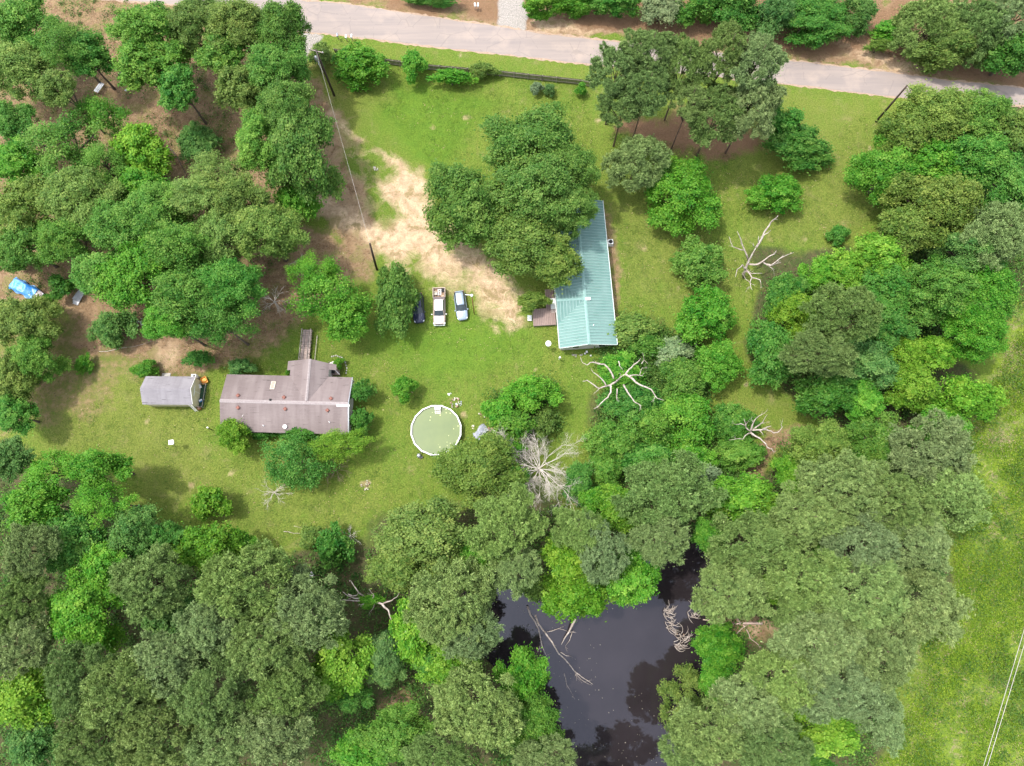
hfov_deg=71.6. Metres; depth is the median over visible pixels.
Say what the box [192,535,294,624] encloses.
pine tree
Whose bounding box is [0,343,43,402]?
broadleaf tree
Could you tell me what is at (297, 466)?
young tree
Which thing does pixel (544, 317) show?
wooden deck
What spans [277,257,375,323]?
broadleaf tree
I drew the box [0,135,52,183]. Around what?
broadleaf tree
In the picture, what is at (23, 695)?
broadleaf tree
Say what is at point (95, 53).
broadleaf tree
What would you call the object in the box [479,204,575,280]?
broadleaf tree
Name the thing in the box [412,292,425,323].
parked car
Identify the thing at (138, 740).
pine tree
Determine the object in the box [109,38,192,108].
broadleaf tree
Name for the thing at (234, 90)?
broadleaf tree
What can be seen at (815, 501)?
pine tree
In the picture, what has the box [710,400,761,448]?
shrub
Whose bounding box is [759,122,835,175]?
shrub
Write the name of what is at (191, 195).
broadleaf tree
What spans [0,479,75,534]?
broadleaf tree
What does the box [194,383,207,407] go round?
kennel mat
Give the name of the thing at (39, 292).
covered car
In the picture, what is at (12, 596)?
pine tree
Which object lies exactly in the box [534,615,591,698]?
fallen tree
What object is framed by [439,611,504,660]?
pine tree
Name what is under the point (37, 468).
broadleaf tree
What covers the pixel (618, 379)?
dead tree
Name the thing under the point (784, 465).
shrub
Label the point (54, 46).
broadleaf tree
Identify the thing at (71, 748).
pine tree
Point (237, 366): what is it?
shrub
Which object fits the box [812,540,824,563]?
shrub
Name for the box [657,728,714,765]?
pine tree
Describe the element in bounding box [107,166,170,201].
broadleaf tree
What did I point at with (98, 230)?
broadleaf tree
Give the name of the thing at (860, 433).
broadleaf tree
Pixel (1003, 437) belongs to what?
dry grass
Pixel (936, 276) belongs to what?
broadleaf tree
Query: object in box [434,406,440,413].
pool ladder
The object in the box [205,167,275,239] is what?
broadleaf tree
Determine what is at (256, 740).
pine tree
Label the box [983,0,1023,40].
pine tree
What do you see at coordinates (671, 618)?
driftwood
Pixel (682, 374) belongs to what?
broadleaf tree
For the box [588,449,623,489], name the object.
broadleaf tree
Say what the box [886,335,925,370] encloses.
broadleaf tree
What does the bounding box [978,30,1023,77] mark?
broadleaf tree
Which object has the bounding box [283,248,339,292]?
broadleaf tree
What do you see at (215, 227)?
broadleaf tree
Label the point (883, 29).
shrub
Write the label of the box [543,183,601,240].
broadleaf tree
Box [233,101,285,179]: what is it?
broadleaf tree
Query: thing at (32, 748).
broadleaf tree
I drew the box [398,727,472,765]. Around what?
pine tree
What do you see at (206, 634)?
pine tree
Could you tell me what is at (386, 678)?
broadleaf tree
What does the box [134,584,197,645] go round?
shrub
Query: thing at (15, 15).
broadleaf tree
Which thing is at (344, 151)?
overhead cable
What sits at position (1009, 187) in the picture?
broadleaf tree
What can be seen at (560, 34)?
road shoulder
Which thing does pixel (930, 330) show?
undergrowth
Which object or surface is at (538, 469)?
dead tree
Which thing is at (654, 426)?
broadleaf tree
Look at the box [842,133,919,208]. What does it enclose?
broadleaf tree
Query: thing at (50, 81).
broadleaf tree
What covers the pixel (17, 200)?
broadleaf tree
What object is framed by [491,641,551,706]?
broadleaf tree
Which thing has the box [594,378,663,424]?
broadleaf tree
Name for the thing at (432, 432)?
round pool
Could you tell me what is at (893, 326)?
broadleaf tree
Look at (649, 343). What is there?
shrub
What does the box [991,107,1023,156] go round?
broadleaf tree
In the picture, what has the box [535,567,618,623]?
broadleaf tree
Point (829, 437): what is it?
broadleaf tree
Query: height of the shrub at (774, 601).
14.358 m
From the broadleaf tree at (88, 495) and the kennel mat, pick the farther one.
the kennel mat
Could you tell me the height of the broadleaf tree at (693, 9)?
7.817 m
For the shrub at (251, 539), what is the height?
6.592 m
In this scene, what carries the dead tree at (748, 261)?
on the ground at (390, 192)
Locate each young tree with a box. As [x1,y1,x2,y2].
[257,434,342,492]
[306,425,377,463]
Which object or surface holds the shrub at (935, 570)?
on the ground at (390, 192)
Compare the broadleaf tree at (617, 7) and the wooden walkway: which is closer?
the wooden walkway
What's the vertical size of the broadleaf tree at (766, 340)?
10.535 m
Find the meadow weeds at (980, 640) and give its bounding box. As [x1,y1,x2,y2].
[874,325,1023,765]
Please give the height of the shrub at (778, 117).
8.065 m
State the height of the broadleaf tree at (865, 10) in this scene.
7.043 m
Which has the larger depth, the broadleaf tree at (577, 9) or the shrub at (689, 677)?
the broadleaf tree at (577, 9)
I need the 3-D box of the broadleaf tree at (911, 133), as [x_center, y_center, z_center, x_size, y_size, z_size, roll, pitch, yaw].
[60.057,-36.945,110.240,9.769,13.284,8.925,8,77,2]
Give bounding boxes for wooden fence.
[333,48,589,87]
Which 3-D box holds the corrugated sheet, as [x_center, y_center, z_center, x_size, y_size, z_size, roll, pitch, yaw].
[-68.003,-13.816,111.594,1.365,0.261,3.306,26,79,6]
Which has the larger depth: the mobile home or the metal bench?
the metal bench
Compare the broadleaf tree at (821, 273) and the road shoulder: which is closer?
the broadleaf tree at (821, 273)
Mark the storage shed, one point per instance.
(169, 391)
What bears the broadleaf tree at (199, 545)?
on the ground at (390, 192)
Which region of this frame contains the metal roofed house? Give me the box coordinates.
[553,200,617,349]
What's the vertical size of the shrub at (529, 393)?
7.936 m
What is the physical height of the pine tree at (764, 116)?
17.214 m
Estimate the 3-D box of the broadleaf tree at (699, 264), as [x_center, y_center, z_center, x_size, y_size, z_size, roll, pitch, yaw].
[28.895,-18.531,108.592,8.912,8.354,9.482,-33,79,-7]
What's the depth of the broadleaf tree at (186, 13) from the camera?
107.88 m
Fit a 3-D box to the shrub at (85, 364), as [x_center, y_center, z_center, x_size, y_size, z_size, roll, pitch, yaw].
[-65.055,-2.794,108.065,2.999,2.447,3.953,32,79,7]
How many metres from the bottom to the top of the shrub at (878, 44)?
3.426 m
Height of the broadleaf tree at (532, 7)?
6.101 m
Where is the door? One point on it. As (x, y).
(196, 389)
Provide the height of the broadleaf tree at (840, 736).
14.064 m
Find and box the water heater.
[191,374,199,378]
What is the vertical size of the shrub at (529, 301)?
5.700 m
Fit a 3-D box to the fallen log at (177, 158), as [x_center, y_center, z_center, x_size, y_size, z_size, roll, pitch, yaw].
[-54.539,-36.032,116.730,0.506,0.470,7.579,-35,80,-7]
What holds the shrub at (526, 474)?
on the ground at (390, 192)
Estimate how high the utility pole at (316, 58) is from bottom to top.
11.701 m
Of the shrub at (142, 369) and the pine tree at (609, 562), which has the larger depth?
the shrub at (142, 369)
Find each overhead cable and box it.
[317,55,369,242]
[983,631,1023,765]
[987,646,1023,765]
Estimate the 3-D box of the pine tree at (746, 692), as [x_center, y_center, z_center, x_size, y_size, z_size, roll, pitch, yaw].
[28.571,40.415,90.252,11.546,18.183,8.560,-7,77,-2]
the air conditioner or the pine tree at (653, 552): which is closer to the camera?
the pine tree at (653, 552)
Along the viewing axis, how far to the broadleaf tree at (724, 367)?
103.89 m
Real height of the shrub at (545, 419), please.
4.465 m
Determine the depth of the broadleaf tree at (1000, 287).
100.17 m
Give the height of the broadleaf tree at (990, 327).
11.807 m
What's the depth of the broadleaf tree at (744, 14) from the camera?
117.66 m
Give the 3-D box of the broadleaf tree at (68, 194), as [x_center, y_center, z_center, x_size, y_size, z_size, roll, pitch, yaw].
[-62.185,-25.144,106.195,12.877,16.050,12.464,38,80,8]
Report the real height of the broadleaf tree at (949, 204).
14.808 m
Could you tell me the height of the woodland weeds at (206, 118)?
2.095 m
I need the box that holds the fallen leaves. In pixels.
[5,0,920,546]
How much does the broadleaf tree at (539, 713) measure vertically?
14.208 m
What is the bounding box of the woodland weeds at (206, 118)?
[0,0,987,331]
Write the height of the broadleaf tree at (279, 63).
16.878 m
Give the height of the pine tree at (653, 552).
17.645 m
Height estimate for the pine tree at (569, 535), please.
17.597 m
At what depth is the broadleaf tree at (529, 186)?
101.13 m
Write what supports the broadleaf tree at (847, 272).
on the ground at (390, 192)
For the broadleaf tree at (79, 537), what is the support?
on the ground at (390, 192)
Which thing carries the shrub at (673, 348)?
on the ground at (390, 192)
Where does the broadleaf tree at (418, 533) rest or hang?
on the ground at (390, 192)
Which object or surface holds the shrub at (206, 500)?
on the ground at (390, 192)
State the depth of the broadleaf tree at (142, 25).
107.45 m
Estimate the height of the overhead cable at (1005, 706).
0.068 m
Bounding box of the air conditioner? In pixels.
[607,239,612,246]
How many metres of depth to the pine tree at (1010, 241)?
99.76 m
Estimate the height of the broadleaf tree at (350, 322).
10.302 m
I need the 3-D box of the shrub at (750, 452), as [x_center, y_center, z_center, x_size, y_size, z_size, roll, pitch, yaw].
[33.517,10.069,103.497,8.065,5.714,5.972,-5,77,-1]
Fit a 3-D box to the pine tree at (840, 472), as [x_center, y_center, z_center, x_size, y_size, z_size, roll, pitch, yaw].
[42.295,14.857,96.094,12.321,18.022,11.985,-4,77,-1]
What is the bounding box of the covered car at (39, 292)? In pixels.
[32,289,43,297]
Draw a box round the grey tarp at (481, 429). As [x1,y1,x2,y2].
[473,424,488,439]
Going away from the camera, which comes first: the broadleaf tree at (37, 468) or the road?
the broadleaf tree at (37, 468)
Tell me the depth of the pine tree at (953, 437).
92.14 m
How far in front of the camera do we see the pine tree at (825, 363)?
94.68 m
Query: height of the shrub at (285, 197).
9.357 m
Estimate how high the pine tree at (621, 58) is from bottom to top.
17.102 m
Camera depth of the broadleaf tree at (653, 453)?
100.00 m
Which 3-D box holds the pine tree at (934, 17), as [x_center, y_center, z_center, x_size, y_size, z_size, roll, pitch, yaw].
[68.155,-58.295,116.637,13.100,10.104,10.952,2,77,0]
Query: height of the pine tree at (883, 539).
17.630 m
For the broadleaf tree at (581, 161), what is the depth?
103.10 m
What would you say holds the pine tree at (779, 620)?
on the ground at (390, 192)
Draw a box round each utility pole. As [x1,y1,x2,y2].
[309,48,334,96]
[369,243,377,269]
[875,85,907,122]
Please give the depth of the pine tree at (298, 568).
90.48 m
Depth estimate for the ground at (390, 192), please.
110.89 m
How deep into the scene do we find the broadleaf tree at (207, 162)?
102.93 m
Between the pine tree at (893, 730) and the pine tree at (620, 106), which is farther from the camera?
the pine tree at (620, 106)
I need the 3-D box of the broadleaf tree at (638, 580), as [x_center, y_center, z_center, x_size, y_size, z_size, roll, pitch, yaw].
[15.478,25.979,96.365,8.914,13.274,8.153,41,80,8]
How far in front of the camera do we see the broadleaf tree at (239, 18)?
106.27 m
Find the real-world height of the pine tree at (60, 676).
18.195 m
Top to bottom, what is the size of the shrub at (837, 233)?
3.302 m
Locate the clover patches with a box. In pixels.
[71,55,882,539]
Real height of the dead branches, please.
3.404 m
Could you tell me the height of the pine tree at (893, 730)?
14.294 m
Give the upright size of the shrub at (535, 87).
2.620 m
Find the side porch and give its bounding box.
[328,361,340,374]
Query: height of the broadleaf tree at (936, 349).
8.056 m
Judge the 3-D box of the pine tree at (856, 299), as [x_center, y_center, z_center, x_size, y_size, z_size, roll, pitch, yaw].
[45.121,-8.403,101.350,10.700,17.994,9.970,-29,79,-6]
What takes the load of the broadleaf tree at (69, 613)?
on the ground at (390, 192)
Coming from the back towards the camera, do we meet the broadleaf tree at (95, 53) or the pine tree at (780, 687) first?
the broadleaf tree at (95, 53)
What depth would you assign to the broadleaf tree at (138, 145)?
107.57 m
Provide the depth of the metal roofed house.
108.18 m
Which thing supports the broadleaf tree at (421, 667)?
on the ground at (390, 192)
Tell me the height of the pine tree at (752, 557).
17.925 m
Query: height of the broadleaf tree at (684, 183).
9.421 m
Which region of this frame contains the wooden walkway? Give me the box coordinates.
[298,328,312,359]
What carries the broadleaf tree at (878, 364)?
on the ground at (390, 192)
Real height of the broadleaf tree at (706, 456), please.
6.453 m
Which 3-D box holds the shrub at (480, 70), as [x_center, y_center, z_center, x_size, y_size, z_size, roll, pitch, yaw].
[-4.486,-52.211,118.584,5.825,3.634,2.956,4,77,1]
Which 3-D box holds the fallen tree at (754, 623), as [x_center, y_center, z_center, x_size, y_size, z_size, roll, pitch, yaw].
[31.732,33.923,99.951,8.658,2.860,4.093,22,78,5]
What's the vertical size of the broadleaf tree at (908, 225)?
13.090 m
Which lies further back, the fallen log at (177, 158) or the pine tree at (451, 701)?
the fallen log at (177, 158)
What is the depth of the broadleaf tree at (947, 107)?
106.56 m
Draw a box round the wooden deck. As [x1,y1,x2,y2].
[532,289,555,325]
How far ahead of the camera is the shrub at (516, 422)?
102.16 m
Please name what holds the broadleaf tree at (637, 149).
on the ground at (390, 192)
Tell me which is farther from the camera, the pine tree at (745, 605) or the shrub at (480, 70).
the shrub at (480, 70)
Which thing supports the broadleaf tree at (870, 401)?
on the ground at (390, 192)
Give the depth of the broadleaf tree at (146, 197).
100.48 m
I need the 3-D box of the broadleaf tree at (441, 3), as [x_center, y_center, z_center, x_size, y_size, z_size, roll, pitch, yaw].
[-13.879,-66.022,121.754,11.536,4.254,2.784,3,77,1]
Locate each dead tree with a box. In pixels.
[340,580,398,618]
[493,427,595,515]
[580,352,661,409]
[729,216,793,291]
[731,411,782,453]
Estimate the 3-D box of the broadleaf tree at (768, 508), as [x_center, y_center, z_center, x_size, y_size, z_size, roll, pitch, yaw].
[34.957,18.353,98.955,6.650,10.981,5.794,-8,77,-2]
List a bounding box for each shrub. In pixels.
[41,293,53,302]
[42,273,76,299]
[73,351,93,376]
[86,306,138,350]
[127,358,159,377]
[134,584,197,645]
[176,120,224,165]
[180,349,215,367]
[186,482,233,521]
[214,418,251,455]
[224,358,257,374]
[235,530,256,553]
[247,432,277,440]
[272,174,324,222]
[278,427,322,442]
[297,523,326,552]
[308,41,332,67]
[313,521,357,569]
[326,684,374,714]
[327,37,391,92]
[333,358,344,369]
[349,378,377,401]
[349,405,374,439]
[388,374,420,404]
[400,46,427,84]
[425,67,478,85]
[469,60,501,79]
[479,389,517,425]
[489,406,537,443]
[500,371,564,413]
[502,463,529,494]
[507,437,528,455]
[516,289,553,312]
[520,565,547,604]
[527,404,559,441]
[529,80,544,94]
[543,83,554,97]
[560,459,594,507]
[573,81,587,95]
[607,310,660,349]
[627,331,666,358]
[651,335,696,367]
[655,661,712,732]
[696,663,735,699]
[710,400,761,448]
[714,434,767,471]
[741,172,805,215]
[749,573,807,606]
[756,94,785,129]
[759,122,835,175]
[768,452,802,496]
[774,102,805,131]
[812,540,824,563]
[823,223,850,246]
[862,38,892,52]
[867,17,898,40]
[896,563,948,596]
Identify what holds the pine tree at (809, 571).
on the ground at (390, 192)
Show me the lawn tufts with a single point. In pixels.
(470, 321)
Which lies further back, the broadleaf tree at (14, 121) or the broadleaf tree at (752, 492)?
the broadleaf tree at (14, 121)
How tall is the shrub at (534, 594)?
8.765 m
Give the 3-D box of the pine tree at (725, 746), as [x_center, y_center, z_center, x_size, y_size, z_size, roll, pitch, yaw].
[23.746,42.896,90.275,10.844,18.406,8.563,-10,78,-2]
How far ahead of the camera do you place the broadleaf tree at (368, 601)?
94.59 m
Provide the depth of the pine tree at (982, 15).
113.96 m
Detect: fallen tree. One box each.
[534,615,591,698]
[703,617,762,646]
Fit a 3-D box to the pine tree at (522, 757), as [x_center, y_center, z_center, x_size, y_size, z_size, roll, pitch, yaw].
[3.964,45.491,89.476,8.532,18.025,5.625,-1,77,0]
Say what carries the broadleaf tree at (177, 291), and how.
on the ground at (390, 192)
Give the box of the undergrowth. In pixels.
[0,96,1023,765]
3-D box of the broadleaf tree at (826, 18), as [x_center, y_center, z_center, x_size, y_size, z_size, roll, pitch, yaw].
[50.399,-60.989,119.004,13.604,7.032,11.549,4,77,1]
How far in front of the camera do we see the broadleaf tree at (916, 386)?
100.08 m
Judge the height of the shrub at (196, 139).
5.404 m
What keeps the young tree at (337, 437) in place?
on the ground at (390, 192)
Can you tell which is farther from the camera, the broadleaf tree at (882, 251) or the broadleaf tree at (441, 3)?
the broadleaf tree at (441, 3)
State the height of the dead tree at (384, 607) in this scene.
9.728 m
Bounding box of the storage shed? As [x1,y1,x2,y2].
[140,376,200,406]
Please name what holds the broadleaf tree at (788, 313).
on the ground at (390, 192)
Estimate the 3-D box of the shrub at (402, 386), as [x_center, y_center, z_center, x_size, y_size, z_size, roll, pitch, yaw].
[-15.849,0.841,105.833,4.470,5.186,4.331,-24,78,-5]
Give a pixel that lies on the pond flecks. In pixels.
(608, 712)
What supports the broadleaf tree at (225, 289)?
on the ground at (390, 192)
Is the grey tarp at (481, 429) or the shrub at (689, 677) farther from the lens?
the grey tarp at (481, 429)
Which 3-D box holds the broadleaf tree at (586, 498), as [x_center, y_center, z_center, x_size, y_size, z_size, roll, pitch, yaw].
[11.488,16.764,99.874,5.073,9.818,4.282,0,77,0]
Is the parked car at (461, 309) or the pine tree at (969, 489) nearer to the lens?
the pine tree at (969, 489)
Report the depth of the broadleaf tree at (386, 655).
90.29 m
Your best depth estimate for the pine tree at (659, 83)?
102.93 m
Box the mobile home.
[220,359,354,434]
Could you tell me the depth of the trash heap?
107.87 m
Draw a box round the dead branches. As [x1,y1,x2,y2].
[261,286,297,315]
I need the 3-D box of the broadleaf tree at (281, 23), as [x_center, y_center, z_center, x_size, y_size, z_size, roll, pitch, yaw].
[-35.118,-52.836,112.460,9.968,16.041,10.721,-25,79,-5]
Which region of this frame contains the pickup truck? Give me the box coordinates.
[431,287,446,325]
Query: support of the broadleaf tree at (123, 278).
on the ground at (390, 192)
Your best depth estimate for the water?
100.62 m
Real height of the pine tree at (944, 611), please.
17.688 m
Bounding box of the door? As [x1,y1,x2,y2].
[194,386,200,398]
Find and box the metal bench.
[94,82,105,93]
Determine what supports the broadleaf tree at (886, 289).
on the ground at (390, 192)
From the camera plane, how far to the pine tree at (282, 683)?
84.08 m
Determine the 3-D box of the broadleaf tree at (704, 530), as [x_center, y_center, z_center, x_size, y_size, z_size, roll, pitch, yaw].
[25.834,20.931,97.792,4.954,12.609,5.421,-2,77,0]
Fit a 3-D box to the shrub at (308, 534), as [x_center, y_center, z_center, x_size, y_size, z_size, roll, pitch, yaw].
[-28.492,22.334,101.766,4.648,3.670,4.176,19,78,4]
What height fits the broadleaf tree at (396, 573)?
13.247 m
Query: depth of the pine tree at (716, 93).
103.65 m
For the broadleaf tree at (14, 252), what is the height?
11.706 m
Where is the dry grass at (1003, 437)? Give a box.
[882,319,1023,765]
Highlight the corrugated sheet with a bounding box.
[72,290,83,305]
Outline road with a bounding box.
[125,0,1023,104]
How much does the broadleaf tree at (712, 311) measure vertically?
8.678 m
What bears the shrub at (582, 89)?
on the ground at (390, 192)
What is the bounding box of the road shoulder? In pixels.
[105,0,1023,107]
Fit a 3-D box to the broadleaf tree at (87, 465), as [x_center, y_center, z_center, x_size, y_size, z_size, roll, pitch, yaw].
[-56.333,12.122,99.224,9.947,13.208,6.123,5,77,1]
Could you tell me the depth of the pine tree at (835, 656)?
83.56 m
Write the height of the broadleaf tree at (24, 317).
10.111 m
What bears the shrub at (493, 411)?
on the ground at (390, 192)
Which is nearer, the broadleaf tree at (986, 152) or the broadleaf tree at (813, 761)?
the broadleaf tree at (813, 761)
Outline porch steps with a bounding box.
[551,298,556,312]
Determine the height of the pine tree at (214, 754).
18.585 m
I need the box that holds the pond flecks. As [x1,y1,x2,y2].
[499,589,663,765]
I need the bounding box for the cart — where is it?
[200,376,208,384]
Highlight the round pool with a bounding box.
[411,405,461,455]
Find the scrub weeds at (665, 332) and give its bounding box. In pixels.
[478,312,798,513]
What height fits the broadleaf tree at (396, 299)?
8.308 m
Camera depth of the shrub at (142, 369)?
107.00 m
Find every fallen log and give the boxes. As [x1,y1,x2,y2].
[168,147,188,177]
[527,606,548,655]
[561,618,576,650]
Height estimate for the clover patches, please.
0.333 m
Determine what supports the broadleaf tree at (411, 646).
on the ground at (390, 192)
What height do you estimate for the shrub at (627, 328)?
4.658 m
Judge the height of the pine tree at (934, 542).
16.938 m
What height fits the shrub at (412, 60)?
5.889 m
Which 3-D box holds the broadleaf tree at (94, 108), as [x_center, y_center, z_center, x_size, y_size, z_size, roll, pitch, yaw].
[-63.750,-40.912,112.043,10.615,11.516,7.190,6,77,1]
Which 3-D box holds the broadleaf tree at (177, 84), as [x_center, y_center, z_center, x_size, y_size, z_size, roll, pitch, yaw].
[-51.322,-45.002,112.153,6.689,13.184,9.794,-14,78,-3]
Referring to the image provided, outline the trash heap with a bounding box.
[450,397,461,407]
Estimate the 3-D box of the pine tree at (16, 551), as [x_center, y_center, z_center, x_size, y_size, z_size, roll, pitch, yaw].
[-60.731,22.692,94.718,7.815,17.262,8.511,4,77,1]
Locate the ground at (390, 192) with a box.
[0,0,1023,765]
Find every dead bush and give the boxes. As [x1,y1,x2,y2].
[260,477,291,508]
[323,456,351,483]
[346,527,361,544]
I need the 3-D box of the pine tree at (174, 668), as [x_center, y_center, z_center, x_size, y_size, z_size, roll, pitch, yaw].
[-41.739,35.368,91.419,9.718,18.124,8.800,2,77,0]
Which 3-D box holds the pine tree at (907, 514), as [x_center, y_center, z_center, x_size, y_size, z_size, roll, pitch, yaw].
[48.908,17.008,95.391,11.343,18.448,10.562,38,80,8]
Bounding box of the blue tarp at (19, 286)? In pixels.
[9,277,37,298]
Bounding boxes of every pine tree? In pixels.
[0,521,65,585]
[0,573,51,637]
[0,604,56,683]
[42,639,114,721]
[51,708,121,765]
[76,646,169,738]
[108,539,198,628]
[110,697,211,765]
[129,628,210,699]
[166,650,255,731]
[171,588,249,666]
[179,710,263,765]
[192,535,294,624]
[224,602,311,685]
[233,699,317,765]
[244,659,333,720]
[263,569,351,651]
[285,563,319,592]
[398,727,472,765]
[402,554,497,664]
[426,659,529,758]
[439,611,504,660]
[461,478,551,563]
[492,547,543,600]
[511,732,577,765]
[547,505,609,557]
[575,511,632,587]
[584,41,645,124]
[595,87,645,146]
[606,446,730,529]
[617,26,679,89]
[620,61,672,136]
[624,514,691,568]
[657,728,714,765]
[658,31,712,120]
[666,78,712,149]
[668,691,749,765]
[687,77,752,155]
[690,552,776,626]
[699,18,755,82]
[704,506,806,580]
[707,672,794,743]
[724,75,786,153]
[725,28,789,92]
[739,645,820,719]
[739,711,818,765]
[760,601,875,693]
[761,545,852,613]
[767,480,853,550]
[771,596,824,640]
[777,323,861,380]
[790,652,894,725]
[793,445,887,532]
[797,281,885,343]
[815,508,903,585]
[819,553,912,633]
[839,607,919,700]
[841,691,905,758]
[850,459,945,541]
[873,566,975,646]
[878,406,979,490]
[879,507,956,573]
[886,0,970,61]
[895,454,992,532]
[941,0,1018,69]
[958,198,1023,271]
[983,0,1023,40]
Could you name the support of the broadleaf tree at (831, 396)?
on the ground at (390, 192)
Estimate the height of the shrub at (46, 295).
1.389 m
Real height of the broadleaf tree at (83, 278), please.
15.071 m
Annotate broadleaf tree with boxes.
[0,0,64,52]
[0,38,59,106]
[0,99,44,146]
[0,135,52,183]
[0,173,57,247]
[0,218,58,276]
[0,292,64,347]
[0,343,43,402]
[0,392,42,437]
[0,434,55,483]
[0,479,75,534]
[0,664,59,733]
[1,715,77,765]
[5,333,73,383]
[15,105,106,179]
[19,446,81,502]
[33,161,128,246]
[33,217,97,266]
[33,506,109,573]
[33,566,128,657]
[34,66,105,133]
[36,13,99,82]
[59,445,134,488]
[60,28,116,89]
[67,248,117,303]
[67,474,140,529]
[68,94,132,138]
[75,196,158,256]
[75,541,132,585]
[79,141,127,191]
[91,234,189,314]
[103,0,192,64]
[106,499,164,558]
[107,119,175,176]
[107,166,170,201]
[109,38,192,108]
[119,177,194,225]
[129,213,218,284]
[140,304,206,346]
[143,519,185,553]
[148,261,242,337]
[155,57,206,124]
[161,172,233,226]
[163,0,227,56]
[169,520,247,575]
[179,301,259,346]
[187,149,255,189]
[187,207,254,266]
[191,31,248,74]
[191,255,268,320]
[202,0,262,53]
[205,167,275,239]
[213,60,267,118]
[225,201,310,261]
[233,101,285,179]
[244,39,314,106]
[253,0,312,79]
[253,76,315,134]
[258,99,346,205]
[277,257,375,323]
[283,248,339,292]
[308,629,378,703]
[312,611,338,639]
[321,295,375,343]
[326,727,387,765]
[343,699,436,765]
[358,593,385,609]
[362,550,438,593]
[365,629,407,681]
[365,660,407,689]
[370,492,478,579]
[371,260,421,344]
[385,593,446,669]
[401,0,460,8]
[410,642,436,686]
[412,643,482,691]
[417,158,508,253]
[429,431,528,513]
[459,538,493,592]
[471,98,578,183]
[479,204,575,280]
[487,149,580,232]
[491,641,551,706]
[501,691,564,755]
[519,0,570,22]
[532,232,585,293]
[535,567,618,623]
[538,523,599,592]
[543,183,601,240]
[551,0,594,19]
[551,141,603,191]
[577,415,646,461]
[577,486,606,513]
[587,0,642,18]
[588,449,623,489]
[593,481,640,533]
[594,349,646,396]
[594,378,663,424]
[599,537,661,608]
[600,133,672,192]
[616,442,671,483]
[636,400,680,446]
[638,0,684,27]
[643,153,722,237]
[656,386,717,446]
[657,353,707,400]
[665,440,720,473]
[668,0,721,28]
[668,234,732,290]
[669,282,742,345]
[689,460,722,483]
[689,514,725,552]
[689,620,747,672]
[693,335,744,393]
[696,470,779,521]
[711,0,762,31]
[743,315,799,389]
[755,0,798,38]
[755,492,792,527]
[761,271,811,323]
[765,288,818,338]
[781,742,837,765]
[782,0,854,49]
[782,417,853,465]
[788,705,865,761]
[789,374,879,419]
[797,255,835,293]
[817,241,872,296]
[835,339,901,389]
[838,377,887,422]
[841,409,913,477]
[842,0,880,38]
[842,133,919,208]
[848,226,913,280]
[851,304,921,350]
[859,262,921,314]
[872,110,942,159]
[877,171,987,248]
[877,202,933,257]
[882,361,941,413]
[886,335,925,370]
[891,250,991,327]
[894,79,979,143]
[897,25,989,75]
[900,138,967,183]
[904,402,973,445]
[912,372,1009,425]
[917,335,962,370]
[924,227,1011,274]
[938,260,1022,322]
[939,128,1022,197]
[939,299,1011,364]
[956,85,1023,140]
[971,148,1023,222]
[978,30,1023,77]
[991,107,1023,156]
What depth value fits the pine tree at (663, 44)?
102.16 m
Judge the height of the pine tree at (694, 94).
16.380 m
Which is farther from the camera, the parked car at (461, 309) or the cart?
the parked car at (461, 309)
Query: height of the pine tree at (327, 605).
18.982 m
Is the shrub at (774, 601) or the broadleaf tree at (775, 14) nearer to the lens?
the shrub at (774, 601)
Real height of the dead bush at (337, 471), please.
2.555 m
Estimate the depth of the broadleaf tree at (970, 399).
100.71 m
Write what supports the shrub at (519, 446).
on the ground at (390, 192)
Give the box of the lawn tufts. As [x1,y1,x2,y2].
[38,69,882,543]
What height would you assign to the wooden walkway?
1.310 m
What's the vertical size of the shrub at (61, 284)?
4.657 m
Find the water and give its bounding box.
[462,531,718,765]
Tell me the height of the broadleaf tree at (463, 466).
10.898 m
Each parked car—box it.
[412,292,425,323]
[454,290,467,320]
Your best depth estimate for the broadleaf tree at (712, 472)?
100.24 m
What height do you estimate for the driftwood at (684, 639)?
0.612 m
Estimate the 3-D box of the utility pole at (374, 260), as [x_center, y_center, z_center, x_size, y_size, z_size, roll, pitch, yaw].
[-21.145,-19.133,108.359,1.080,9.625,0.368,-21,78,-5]
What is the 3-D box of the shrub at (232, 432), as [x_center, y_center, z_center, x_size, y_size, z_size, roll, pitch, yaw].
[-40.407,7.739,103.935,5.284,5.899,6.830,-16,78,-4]
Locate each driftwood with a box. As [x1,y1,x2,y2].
[663,600,680,634]
[674,623,691,651]
[687,600,700,621]
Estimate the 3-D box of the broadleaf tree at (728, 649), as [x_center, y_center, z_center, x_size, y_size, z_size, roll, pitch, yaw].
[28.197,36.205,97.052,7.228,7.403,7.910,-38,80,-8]
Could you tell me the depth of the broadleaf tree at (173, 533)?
94.84 m
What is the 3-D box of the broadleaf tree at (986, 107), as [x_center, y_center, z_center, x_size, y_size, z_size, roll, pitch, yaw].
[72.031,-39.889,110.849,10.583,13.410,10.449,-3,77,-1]
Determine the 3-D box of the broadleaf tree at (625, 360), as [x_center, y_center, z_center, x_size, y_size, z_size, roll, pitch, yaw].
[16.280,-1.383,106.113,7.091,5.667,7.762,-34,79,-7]
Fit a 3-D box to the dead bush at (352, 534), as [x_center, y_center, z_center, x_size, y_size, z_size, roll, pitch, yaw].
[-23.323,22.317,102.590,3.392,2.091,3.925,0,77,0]
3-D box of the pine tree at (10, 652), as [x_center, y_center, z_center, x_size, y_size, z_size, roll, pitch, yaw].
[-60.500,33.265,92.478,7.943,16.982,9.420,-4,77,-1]

